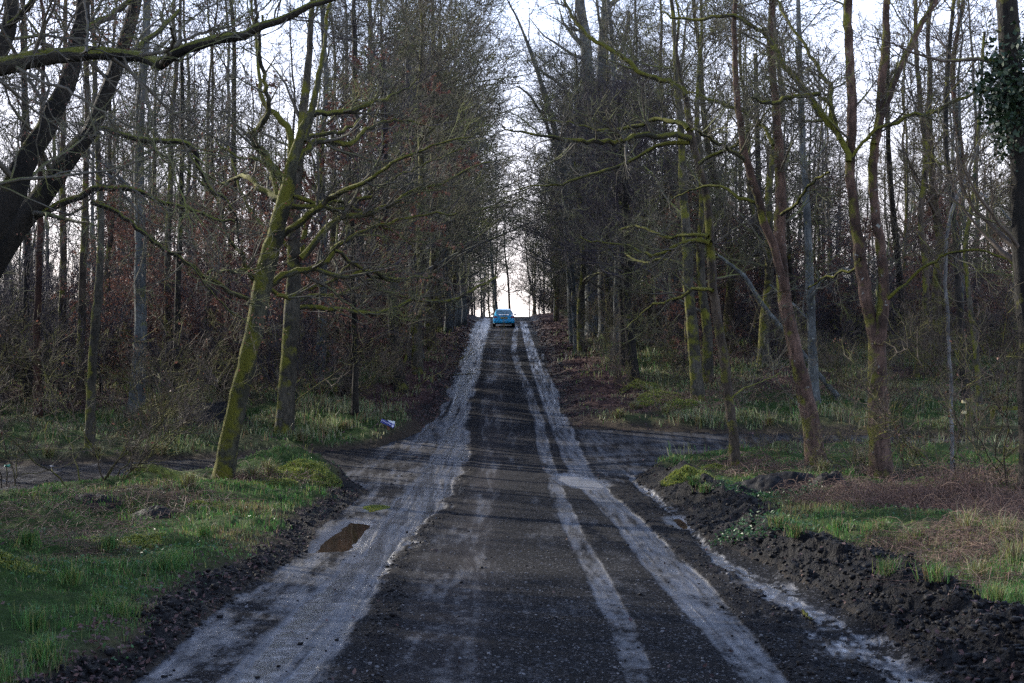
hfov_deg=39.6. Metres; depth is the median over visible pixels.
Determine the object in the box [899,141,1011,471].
tree
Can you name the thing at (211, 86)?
tree
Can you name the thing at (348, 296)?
beech sapling
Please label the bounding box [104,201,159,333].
beech sapling
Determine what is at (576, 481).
puddle
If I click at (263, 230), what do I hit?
beech sapling
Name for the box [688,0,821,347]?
tree
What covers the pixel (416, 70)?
tree
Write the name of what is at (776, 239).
tree
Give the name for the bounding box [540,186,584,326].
tree
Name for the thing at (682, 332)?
shrub
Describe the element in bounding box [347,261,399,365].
beech sapling
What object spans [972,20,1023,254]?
tree
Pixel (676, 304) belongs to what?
beech sapling
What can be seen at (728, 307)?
tree
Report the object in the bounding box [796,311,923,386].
shrub
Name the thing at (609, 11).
tree
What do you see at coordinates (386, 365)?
shrub
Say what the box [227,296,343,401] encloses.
shrub
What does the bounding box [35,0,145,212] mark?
tree
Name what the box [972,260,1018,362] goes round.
shrub
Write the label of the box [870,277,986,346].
shrub
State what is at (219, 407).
earth bank
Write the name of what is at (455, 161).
tree
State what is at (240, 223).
beech sapling
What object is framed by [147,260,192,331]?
beech sapling
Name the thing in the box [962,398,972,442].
gate post
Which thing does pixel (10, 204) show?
tree
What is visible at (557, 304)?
tree
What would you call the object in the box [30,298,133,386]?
shrub
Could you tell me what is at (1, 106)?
tree
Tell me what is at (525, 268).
tree
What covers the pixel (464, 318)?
tree
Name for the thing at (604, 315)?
shrub
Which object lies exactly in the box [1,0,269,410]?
tree
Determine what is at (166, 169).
tree
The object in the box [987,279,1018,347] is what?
shrub
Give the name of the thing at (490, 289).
tree
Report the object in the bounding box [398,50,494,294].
tree
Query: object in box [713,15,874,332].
tree
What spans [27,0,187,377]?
tree
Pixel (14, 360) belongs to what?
shrub
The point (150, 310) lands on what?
beech sapling
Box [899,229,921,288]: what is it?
beech sapling
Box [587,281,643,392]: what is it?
shrub
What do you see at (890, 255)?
beech sapling
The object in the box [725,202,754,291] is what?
beech sapling
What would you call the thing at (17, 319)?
shrub
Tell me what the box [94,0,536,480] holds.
tree
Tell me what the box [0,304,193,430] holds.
shrub
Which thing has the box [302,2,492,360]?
tree
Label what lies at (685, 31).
tree
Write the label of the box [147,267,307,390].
shrub
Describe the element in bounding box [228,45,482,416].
tree
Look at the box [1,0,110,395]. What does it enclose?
tree
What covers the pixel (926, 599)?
mud clods
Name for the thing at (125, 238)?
beech sapling
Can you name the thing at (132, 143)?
tree
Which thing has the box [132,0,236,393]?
tree
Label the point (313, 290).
beech sapling
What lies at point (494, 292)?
tree
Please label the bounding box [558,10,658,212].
tree
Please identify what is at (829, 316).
undergrowth
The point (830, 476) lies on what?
soil heap
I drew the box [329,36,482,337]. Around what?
tree
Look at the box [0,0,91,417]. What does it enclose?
tree
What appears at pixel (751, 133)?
tree
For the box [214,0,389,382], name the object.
tree
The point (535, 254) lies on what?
tree
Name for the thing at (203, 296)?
beech sapling
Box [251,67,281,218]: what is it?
tree
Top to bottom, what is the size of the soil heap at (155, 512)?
0.338 m
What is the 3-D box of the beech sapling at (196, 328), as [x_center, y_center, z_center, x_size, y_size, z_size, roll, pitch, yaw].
[-10.885,-1.736,51.510,3.275,8.494,2.784,0,0,-36]
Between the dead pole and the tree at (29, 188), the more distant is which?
the tree at (29, 188)
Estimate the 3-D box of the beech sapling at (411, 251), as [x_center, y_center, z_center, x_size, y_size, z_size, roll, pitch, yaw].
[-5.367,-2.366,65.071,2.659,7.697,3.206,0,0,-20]
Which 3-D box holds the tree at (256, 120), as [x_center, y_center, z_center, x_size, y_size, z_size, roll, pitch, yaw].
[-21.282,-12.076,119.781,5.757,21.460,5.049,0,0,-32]
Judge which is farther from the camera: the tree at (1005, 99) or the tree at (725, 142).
the tree at (725, 142)
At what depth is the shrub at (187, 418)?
28.34 m
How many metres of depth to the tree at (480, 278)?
177.41 m
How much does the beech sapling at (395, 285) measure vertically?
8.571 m
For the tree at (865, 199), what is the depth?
181.76 m
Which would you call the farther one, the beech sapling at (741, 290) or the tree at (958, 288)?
the beech sapling at (741, 290)
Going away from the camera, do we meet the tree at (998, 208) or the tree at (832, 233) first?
the tree at (832, 233)
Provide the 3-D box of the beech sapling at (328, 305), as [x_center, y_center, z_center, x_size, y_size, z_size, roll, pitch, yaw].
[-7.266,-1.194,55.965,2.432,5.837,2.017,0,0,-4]
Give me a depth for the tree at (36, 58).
11.60 m
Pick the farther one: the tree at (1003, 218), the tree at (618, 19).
the tree at (1003, 218)
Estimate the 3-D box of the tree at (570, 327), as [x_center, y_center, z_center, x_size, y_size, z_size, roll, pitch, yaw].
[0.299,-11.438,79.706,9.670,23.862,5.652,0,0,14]
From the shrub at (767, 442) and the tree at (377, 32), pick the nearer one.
the shrub at (767, 442)
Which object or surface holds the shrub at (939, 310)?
on the ground at (10, 631)
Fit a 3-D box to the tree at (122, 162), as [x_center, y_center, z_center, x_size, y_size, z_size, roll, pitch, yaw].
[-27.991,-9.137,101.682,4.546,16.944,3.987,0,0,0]
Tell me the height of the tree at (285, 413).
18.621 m
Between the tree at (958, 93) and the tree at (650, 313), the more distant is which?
the tree at (650, 313)
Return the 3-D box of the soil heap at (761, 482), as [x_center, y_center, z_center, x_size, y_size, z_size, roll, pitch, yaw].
[5.053,2.784,27.580,1.900,0.553,1.600,0,0,0]
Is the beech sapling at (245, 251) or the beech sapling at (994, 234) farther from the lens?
the beech sapling at (994, 234)
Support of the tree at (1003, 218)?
on the ground at (10, 631)
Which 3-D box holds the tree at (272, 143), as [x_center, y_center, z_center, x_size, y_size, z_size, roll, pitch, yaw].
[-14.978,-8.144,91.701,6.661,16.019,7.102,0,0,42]
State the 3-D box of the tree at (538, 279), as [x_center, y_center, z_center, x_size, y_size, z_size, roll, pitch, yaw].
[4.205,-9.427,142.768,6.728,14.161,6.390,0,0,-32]
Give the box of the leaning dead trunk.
[717,254,840,398]
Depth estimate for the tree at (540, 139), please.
96.73 m
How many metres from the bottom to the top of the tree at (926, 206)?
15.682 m
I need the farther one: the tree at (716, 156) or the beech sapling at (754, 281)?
the tree at (716, 156)
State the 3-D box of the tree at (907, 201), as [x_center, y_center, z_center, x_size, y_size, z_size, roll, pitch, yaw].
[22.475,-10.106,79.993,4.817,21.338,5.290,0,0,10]
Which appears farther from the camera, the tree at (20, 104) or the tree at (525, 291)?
the tree at (525, 291)
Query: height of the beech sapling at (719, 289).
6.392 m
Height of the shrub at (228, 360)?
5.461 m
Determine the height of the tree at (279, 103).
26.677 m
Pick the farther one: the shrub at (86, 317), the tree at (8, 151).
the tree at (8, 151)
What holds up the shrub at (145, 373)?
on the ground at (10, 631)
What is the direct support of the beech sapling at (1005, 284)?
on the ground at (10, 631)
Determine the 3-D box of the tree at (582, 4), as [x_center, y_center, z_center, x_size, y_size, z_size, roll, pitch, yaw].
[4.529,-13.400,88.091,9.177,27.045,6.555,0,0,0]
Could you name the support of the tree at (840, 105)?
on the ground at (10, 631)
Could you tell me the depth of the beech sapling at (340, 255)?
67.91 m
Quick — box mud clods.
[0,413,1023,682]
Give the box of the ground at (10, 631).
[0,309,1023,682]
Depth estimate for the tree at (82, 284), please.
47.81 m
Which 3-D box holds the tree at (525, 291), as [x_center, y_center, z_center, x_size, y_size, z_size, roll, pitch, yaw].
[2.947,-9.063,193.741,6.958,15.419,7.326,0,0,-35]
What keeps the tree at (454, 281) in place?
on the ground at (10, 631)
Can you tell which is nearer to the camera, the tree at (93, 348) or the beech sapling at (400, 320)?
the tree at (93, 348)
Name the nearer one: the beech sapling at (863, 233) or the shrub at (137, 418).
the shrub at (137, 418)
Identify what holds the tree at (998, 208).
on the ground at (10, 631)
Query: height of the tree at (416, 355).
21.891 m
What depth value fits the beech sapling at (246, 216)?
79.34 m
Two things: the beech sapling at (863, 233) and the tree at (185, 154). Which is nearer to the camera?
the beech sapling at (863, 233)
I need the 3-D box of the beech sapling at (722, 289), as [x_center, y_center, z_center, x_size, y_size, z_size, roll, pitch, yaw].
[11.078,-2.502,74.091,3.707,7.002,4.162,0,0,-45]
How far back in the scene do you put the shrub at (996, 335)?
62.06 m
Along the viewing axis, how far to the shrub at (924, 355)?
50.02 m
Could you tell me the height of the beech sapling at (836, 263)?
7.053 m
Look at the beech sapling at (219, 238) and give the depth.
49.80 m
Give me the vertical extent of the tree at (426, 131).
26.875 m
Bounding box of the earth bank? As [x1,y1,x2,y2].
[169,401,254,428]
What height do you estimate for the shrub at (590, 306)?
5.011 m
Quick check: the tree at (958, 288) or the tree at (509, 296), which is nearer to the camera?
the tree at (958, 288)
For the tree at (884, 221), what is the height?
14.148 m
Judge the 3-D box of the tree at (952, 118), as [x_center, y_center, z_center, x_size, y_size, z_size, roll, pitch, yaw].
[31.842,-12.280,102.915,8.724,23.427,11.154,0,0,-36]
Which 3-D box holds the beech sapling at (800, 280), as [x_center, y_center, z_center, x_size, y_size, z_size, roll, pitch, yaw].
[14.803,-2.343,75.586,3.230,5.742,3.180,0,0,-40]
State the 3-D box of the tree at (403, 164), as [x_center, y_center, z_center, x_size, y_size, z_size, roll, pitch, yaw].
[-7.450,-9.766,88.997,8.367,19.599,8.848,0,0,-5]
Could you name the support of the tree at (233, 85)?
on the ground at (10, 631)
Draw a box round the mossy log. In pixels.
[131,464,215,481]
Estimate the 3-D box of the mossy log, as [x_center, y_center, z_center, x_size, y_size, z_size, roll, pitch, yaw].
[-6.783,2.866,28.990,1.912,0.769,0.527,0,0,0]
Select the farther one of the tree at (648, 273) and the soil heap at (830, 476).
the tree at (648, 273)
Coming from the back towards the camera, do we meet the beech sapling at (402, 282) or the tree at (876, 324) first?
the beech sapling at (402, 282)
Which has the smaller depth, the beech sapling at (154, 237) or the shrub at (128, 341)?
the shrub at (128, 341)
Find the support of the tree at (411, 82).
on the ground at (10, 631)
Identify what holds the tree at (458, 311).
on the ground at (10, 631)
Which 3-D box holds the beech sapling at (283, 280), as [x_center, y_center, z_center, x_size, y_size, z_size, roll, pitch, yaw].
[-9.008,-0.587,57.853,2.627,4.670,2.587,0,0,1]
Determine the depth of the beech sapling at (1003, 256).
91.10 m
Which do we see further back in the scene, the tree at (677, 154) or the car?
the car
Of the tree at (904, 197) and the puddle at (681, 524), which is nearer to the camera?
the puddle at (681, 524)
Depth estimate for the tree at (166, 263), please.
52.74 m
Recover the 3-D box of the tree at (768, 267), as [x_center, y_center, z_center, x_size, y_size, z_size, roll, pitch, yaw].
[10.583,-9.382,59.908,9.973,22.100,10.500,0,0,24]
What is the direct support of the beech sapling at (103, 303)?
on the ground at (10, 631)
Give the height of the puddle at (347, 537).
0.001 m
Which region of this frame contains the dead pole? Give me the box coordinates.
[403,269,428,373]
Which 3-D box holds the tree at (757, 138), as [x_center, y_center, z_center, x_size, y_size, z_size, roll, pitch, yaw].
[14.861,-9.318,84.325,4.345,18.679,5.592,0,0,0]
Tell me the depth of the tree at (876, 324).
29.43 m
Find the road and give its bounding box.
[131,317,962,682]
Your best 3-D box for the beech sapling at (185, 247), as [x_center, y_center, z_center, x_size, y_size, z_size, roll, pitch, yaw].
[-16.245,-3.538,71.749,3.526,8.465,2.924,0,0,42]
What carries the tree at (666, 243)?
on the ground at (10, 631)
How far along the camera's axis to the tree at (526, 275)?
181.58 m
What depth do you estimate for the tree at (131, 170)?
153.38 m
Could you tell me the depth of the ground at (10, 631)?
22.66 m
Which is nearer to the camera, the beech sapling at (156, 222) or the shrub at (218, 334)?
the shrub at (218, 334)
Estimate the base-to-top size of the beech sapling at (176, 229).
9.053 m
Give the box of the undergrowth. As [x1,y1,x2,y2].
[0,177,1017,407]
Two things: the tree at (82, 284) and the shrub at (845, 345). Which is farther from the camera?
the shrub at (845, 345)
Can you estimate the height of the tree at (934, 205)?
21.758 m
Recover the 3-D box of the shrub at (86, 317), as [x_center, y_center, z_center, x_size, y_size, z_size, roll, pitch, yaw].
[-17.374,-0.421,57.531,6.320,5.311,9.816,0,0,29]
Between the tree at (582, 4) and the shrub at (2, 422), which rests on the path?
the shrub at (2, 422)
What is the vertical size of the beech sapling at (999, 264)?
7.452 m
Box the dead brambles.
[0,331,1023,592]
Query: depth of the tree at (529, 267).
175.95 m
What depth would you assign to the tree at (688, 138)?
34.15 m
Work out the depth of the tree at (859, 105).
123.65 m
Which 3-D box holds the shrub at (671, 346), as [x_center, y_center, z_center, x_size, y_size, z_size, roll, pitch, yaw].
[7.484,0.098,52.049,4.978,4.183,7.731,0,0,-42]
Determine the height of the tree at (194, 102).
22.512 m
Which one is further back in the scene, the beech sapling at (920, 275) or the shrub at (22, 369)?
the beech sapling at (920, 275)
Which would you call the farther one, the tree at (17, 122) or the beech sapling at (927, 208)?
the tree at (17, 122)
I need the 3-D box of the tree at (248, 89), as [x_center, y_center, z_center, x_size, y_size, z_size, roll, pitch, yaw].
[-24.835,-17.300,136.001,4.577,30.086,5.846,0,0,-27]
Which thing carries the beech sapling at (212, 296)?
on the ground at (10, 631)
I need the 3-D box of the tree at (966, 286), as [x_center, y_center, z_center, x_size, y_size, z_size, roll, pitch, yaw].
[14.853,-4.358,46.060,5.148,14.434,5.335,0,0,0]
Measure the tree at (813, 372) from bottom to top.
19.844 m
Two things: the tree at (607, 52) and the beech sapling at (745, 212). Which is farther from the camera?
the beech sapling at (745, 212)
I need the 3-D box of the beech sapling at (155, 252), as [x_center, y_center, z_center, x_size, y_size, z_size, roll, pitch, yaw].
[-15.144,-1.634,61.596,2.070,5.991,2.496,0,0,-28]
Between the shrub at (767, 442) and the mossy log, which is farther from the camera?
the shrub at (767, 442)
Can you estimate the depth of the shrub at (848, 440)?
28.78 m
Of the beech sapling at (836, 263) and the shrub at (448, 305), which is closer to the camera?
the beech sapling at (836, 263)
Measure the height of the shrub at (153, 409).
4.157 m
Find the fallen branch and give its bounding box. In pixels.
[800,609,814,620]
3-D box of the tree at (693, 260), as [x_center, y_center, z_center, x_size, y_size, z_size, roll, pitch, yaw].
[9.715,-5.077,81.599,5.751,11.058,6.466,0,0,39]
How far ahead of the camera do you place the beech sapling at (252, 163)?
55.20 m
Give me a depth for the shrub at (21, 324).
54.29 m
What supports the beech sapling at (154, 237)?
on the ground at (10, 631)
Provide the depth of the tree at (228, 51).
62.23 m
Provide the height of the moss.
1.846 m
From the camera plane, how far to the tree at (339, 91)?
116.64 m
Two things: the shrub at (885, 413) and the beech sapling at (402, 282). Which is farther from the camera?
the beech sapling at (402, 282)
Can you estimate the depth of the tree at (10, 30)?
16.05 m
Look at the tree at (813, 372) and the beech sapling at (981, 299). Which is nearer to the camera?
the tree at (813, 372)
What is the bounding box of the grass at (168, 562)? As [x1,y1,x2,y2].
[0,322,1023,682]
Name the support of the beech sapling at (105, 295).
on the ground at (10, 631)
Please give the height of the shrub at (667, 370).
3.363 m
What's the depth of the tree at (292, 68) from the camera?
84.53 m
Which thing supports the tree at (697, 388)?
on the ground at (10, 631)
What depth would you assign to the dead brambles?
23.47 m
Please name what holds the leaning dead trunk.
on the ground at (10, 631)
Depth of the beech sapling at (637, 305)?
77.82 m
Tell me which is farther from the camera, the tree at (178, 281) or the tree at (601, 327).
the tree at (601, 327)
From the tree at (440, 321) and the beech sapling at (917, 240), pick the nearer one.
the beech sapling at (917, 240)
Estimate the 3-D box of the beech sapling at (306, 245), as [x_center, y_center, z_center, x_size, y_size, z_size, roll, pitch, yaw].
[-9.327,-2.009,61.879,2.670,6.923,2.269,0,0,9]
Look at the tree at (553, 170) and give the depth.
102.53 m
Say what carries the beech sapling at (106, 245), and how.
on the ground at (10, 631)
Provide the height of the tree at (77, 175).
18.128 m
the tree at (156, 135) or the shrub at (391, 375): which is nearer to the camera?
the shrub at (391, 375)
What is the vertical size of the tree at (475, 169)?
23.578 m
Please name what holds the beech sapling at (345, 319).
on the ground at (10, 631)
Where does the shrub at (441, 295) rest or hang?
on the ground at (10, 631)
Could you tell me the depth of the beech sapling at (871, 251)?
93.28 m
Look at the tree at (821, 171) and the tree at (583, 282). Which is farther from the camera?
the tree at (821, 171)
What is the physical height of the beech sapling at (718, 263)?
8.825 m
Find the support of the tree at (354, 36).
on the ground at (10, 631)
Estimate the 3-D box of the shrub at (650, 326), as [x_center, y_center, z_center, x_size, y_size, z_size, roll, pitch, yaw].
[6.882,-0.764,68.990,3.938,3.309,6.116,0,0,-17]
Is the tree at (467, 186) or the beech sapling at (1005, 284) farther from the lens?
the beech sapling at (1005, 284)
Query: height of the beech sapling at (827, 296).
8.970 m
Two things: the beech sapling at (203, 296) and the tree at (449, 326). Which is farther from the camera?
the tree at (449, 326)
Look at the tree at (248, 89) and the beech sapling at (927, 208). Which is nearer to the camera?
the beech sapling at (927, 208)
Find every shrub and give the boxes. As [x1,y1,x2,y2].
[0,254,62,389]
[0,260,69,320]
[0,282,93,409]
[0,298,75,379]
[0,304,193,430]
[0,305,260,485]
[0,311,84,487]
[0,347,30,367]
[2,326,266,480]
[7,273,203,381]
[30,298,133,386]
[57,306,193,378]
[68,317,217,380]
[86,367,262,455]
[113,262,438,426]
[123,325,258,410]
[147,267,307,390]
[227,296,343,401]
[268,307,440,401]
[319,308,513,400]
[399,246,457,339]
[408,268,464,335]
[509,264,612,336]
[566,272,658,362]
[569,313,728,390]
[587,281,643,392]
[610,291,700,351]
[616,287,806,387]
[644,305,711,343]
[713,406,822,460]
[721,290,825,342]
[758,290,864,370]
[762,388,876,473]
[777,299,925,383]
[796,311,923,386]
[799,321,914,398]
[831,320,1018,483]
[853,325,959,473]
[858,296,1017,373]
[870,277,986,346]
[878,269,1023,488]
[889,285,1016,397]
[894,267,975,384]
[909,265,970,372]
[912,303,1017,384]
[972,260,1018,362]
[974,305,1018,362]
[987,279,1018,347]
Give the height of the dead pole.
4.925 m
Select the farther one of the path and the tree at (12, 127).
the tree at (12, 127)
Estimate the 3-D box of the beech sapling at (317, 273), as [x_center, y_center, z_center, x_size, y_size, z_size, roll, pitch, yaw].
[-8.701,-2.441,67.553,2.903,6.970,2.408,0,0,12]
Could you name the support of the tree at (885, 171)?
on the ground at (10, 631)
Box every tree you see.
[0,0,29,158]
[0,0,69,402]
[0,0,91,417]
[0,0,101,313]
[0,0,192,239]
[0,0,224,261]
[0,0,290,370]
[0,0,480,285]
[0,2,40,153]
[0,115,18,286]
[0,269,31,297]
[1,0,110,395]
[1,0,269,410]
[2,81,37,233]
[7,25,46,262]
[8,142,59,274]
[21,0,169,448]
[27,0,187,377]
[32,66,91,282]
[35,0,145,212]
[36,0,150,404]
[47,0,208,339]
[57,79,116,244]
[89,43,195,266]
[90,113,175,267]
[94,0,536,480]
[95,107,151,246]
[102,0,257,387]
[112,68,182,259]
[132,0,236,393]
[132,76,204,262]
[139,0,241,334]
[144,125,190,243]
[151,0,272,356]
[164,0,296,261]
[175,6,207,238]
[177,0,246,356]
[183,0,293,389]
[183,0,525,433]
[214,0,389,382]
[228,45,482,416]
[236,78,285,218]
[237,93,329,265]
[238,5,277,212]
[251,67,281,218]
[253,16,451,392]
[254,66,299,210]
[264,0,319,203]
[271,0,464,373]
[276,0,467,396]
[291,0,435,352]
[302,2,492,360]
[325,0,538,360]
[325,20,358,229]
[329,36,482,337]
[331,35,456,272]
[339,0,523,337]
[340,0,557,280]
[341,0,479,263]
[359,0,557,373]
[367,0,484,234]
[375,0,489,333]
[384,0,575,350]
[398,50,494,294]
[399,30,516,323]
[404,9,511,330]
[424,0,557,332]
[425,94,504,332]
[442,14,547,326]
[448,0,599,343]
[448,224,497,283]
[451,0,825,466]
[458,89,532,325]
[458,98,518,277]
[466,227,516,314]
[471,178,520,315]
[471,225,491,314]
[473,241,505,316]
[475,153,520,310]
[487,34,611,294]
[487,176,537,308]
[490,26,613,313]
[495,0,694,353]
[500,45,724,365]
[501,0,675,355]
[504,215,549,314]
[508,204,546,314]
[512,201,562,320]
[512,228,544,306]
[513,240,546,315]
[516,0,640,336]
[517,0,661,344]
[517,101,570,318]
[519,38,752,384]
[519,159,564,321]
[519,239,565,304]
[523,68,613,351]
[530,20,616,270]
[532,50,623,269]
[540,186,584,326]
[547,44,663,333]
[552,0,668,336]
[552,29,714,349]
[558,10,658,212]
[571,0,672,287]
[575,88,721,339]
[579,0,723,339]
[582,0,689,333]
[586,0,798,382]
[593,0,787,343]
[595,0,753,401]
[600,61,744,352]
[601,0,773,346]
[613,0,869,466]
[628,0,850,354]
[632,0,868,367]
[637,0,1023,481]
[650,187,721,324]
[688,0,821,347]
[688,115,738,264]
[695,0,801,326]
[702,105,764,241]
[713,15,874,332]
[727,0,895,406]
[730,48,793,298]
[744,43,867,326]
[774,85,861,281]
[786,37,865,340]
[786,83,890,259]
[826,12,935,360]
[832,0,1023,498]
[832,144,897,293]
[840,0,1023,359]
[855,52,955,268]
[856,98,927,282]
[857,150,901,272]
[861,0,990,377]
[862,21,1010,300]
[863,184,912,286]
[872,0,947,322]
[883,1,1023,417]
[891,0,1010,399]
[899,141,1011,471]
[901,0,1009,320]
[903,167,971,256]
[912,127,956,244]
[916,0,995,353]
[916,0,1023,289]
[951,116,1011,267]
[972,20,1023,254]
[973,168,1010,262]
[985,162,1015,316]
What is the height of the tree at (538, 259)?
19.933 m
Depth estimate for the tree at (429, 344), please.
75.06 m
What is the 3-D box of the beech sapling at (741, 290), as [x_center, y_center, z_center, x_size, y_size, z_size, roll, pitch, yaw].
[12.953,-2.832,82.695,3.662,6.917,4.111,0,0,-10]
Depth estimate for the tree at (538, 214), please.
129.88 m
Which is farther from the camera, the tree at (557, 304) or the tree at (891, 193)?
the tree at (557, 304)
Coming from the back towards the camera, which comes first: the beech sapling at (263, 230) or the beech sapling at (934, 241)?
the beech sapling at (934, 241)
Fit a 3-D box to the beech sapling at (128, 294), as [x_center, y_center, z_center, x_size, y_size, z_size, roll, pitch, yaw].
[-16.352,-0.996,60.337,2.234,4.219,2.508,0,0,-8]
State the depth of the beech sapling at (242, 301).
58.57 m
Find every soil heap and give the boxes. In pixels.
[75,493,122,509]
[132,505,175,520]
[727,471,814,495]
[813,471,845,486]
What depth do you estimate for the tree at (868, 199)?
124.80 m
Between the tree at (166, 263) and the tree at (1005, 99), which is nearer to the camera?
the tree at (1005, 99)
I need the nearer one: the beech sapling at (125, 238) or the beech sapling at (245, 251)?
the beech sapling at (245, 251)
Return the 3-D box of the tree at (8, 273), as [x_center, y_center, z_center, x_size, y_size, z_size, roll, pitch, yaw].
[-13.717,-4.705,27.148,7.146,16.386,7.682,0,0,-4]
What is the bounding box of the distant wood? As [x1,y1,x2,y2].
[0,0,1023,329]
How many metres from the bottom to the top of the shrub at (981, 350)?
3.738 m
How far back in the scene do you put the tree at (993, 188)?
110.05 m
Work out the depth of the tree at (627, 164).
67.37 m
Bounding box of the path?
[0,424,1018,490]
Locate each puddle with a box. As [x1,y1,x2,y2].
[316,523,369,552]
[558,475,602,489]
[674,519,687,528]
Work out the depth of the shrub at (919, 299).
54.88 m
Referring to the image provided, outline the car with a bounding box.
[491,309,515,326]
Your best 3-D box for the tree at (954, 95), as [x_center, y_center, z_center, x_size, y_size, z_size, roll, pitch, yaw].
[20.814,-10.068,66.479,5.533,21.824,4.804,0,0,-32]
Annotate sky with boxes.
[0,0,1023,316]
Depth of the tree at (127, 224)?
75.06 m
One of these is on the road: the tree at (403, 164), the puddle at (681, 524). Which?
the puddle at (681, 524)
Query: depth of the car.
115.99 m
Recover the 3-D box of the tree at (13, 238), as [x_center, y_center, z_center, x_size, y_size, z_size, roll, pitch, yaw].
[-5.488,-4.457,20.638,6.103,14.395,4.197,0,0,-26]
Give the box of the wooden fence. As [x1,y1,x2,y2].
[976,405,1017,440]
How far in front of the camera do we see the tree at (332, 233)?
56.20 m
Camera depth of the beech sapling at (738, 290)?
89.42 m
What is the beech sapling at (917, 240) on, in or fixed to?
on the ground at (10, 631)
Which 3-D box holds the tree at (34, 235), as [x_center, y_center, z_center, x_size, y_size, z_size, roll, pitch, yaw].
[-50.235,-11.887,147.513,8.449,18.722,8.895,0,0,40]
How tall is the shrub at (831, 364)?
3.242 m
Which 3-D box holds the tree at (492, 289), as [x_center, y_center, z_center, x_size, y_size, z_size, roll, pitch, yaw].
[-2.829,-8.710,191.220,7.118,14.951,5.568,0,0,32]
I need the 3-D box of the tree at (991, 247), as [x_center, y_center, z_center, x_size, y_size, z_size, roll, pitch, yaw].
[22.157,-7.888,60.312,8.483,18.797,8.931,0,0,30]
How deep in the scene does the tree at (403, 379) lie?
54.61 m
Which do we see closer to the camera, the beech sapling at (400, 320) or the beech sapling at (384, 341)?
the beech sapling at (384, 341)
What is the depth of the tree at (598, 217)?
61.61 m
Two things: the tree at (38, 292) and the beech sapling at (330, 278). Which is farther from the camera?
the beech sapling at (330, 278)
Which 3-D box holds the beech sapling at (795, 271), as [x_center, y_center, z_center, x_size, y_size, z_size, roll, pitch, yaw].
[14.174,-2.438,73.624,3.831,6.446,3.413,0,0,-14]
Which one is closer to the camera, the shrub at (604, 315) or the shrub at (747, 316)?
the shrub at (604, 315)
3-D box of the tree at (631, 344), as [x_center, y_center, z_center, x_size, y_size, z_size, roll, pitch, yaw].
[4.819,-4.894,54.774,8.209,13.734,8.281,0,0,27]
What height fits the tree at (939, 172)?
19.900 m
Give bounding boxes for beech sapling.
[47,178,154,391]
[71,284,129,386]
[77,278,128,346]
[91,221,129,304]
[103,272,150,344]
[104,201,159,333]
[104,223,130,295]
[109,266,190,390]
[114,203,163,347]
[125,200,174,305]
[146,235,185,351]
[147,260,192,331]
[155,188,206,343]
[156,190,197,294]
[163,177,257,394]
[171,199,262,390]
[181,247,240,359]
[192,218,262,371]
[204,150,280,375]
[216,263,277,357]
[234,219,284,375]
[235,210,276,280]
[242,206,263,293]
[248,196,286,287]
[257,318,282,382]
[260,265,315,357]
[262,277,317,366]
[276,220,318,300]
[276,260,351,336]
[298,244,387,396]
[300,237,350,373]
[306,228,350,361]
[308,228,344,342]
[329,222,372,334]
[337,251,374,351]
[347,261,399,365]
[350,186,425,360]
[364,248,394,350]
[366,216,423,358]
[375,234,408,328]
[388,301,408,339]
[610,282,658,330]
[642,182,717,372]
[690,201,744,321]
[693,233,754,342]
[696,269,737,333]
[699,241,740,337]
[717,240,757,339]
[719,254,746,325]
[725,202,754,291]
[726,227,804,355]
[746,236,815,339]
[770,252,819,332]
[797,175,853,326]
[813,228,857,332]
[832,215,875,346]
[865,239,895,290]
[887,201,932,330]
[893,195,961,358]
[894,224,933,313]
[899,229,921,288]
[917,181,966,333]
[918,227,953,317]
[950,262,1006,354]
[968,230,998,312]
[968,241,990,306]
[977,244,1014,349]
[981,262,1014,329]
[982,216,1013,317]
[986,236,1012,298]
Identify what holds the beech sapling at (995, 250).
on the ground at (10, 631)
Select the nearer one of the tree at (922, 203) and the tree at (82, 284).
the tree at (82, 284)
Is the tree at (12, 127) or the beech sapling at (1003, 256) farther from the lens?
the beech sapling at (1003, 256)
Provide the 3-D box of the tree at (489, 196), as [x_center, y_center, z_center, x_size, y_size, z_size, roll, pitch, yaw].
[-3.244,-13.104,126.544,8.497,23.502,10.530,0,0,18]
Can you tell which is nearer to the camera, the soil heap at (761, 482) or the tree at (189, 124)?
the soil heap at (761, 482)
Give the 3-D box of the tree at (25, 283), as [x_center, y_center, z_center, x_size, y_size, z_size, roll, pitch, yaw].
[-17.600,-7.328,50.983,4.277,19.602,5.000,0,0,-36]
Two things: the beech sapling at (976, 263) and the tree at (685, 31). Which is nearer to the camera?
the tree at (685, 31)
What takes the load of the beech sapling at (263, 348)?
on the ground at (10, 631)
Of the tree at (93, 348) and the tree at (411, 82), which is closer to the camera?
the tree at (93, 348)
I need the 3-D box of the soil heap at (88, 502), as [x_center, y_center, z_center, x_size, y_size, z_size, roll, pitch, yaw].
[-6.877,2.717,23.640,1.000,0.375,0.800,0,0,0]
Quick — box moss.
[0,378,728,574]
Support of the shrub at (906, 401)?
on the ground at (10, 631)
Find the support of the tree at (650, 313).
on the ground at (10, 631)
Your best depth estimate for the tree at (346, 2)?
66.55 m
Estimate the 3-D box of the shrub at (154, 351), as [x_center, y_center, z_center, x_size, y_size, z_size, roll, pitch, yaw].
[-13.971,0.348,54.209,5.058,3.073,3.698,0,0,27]

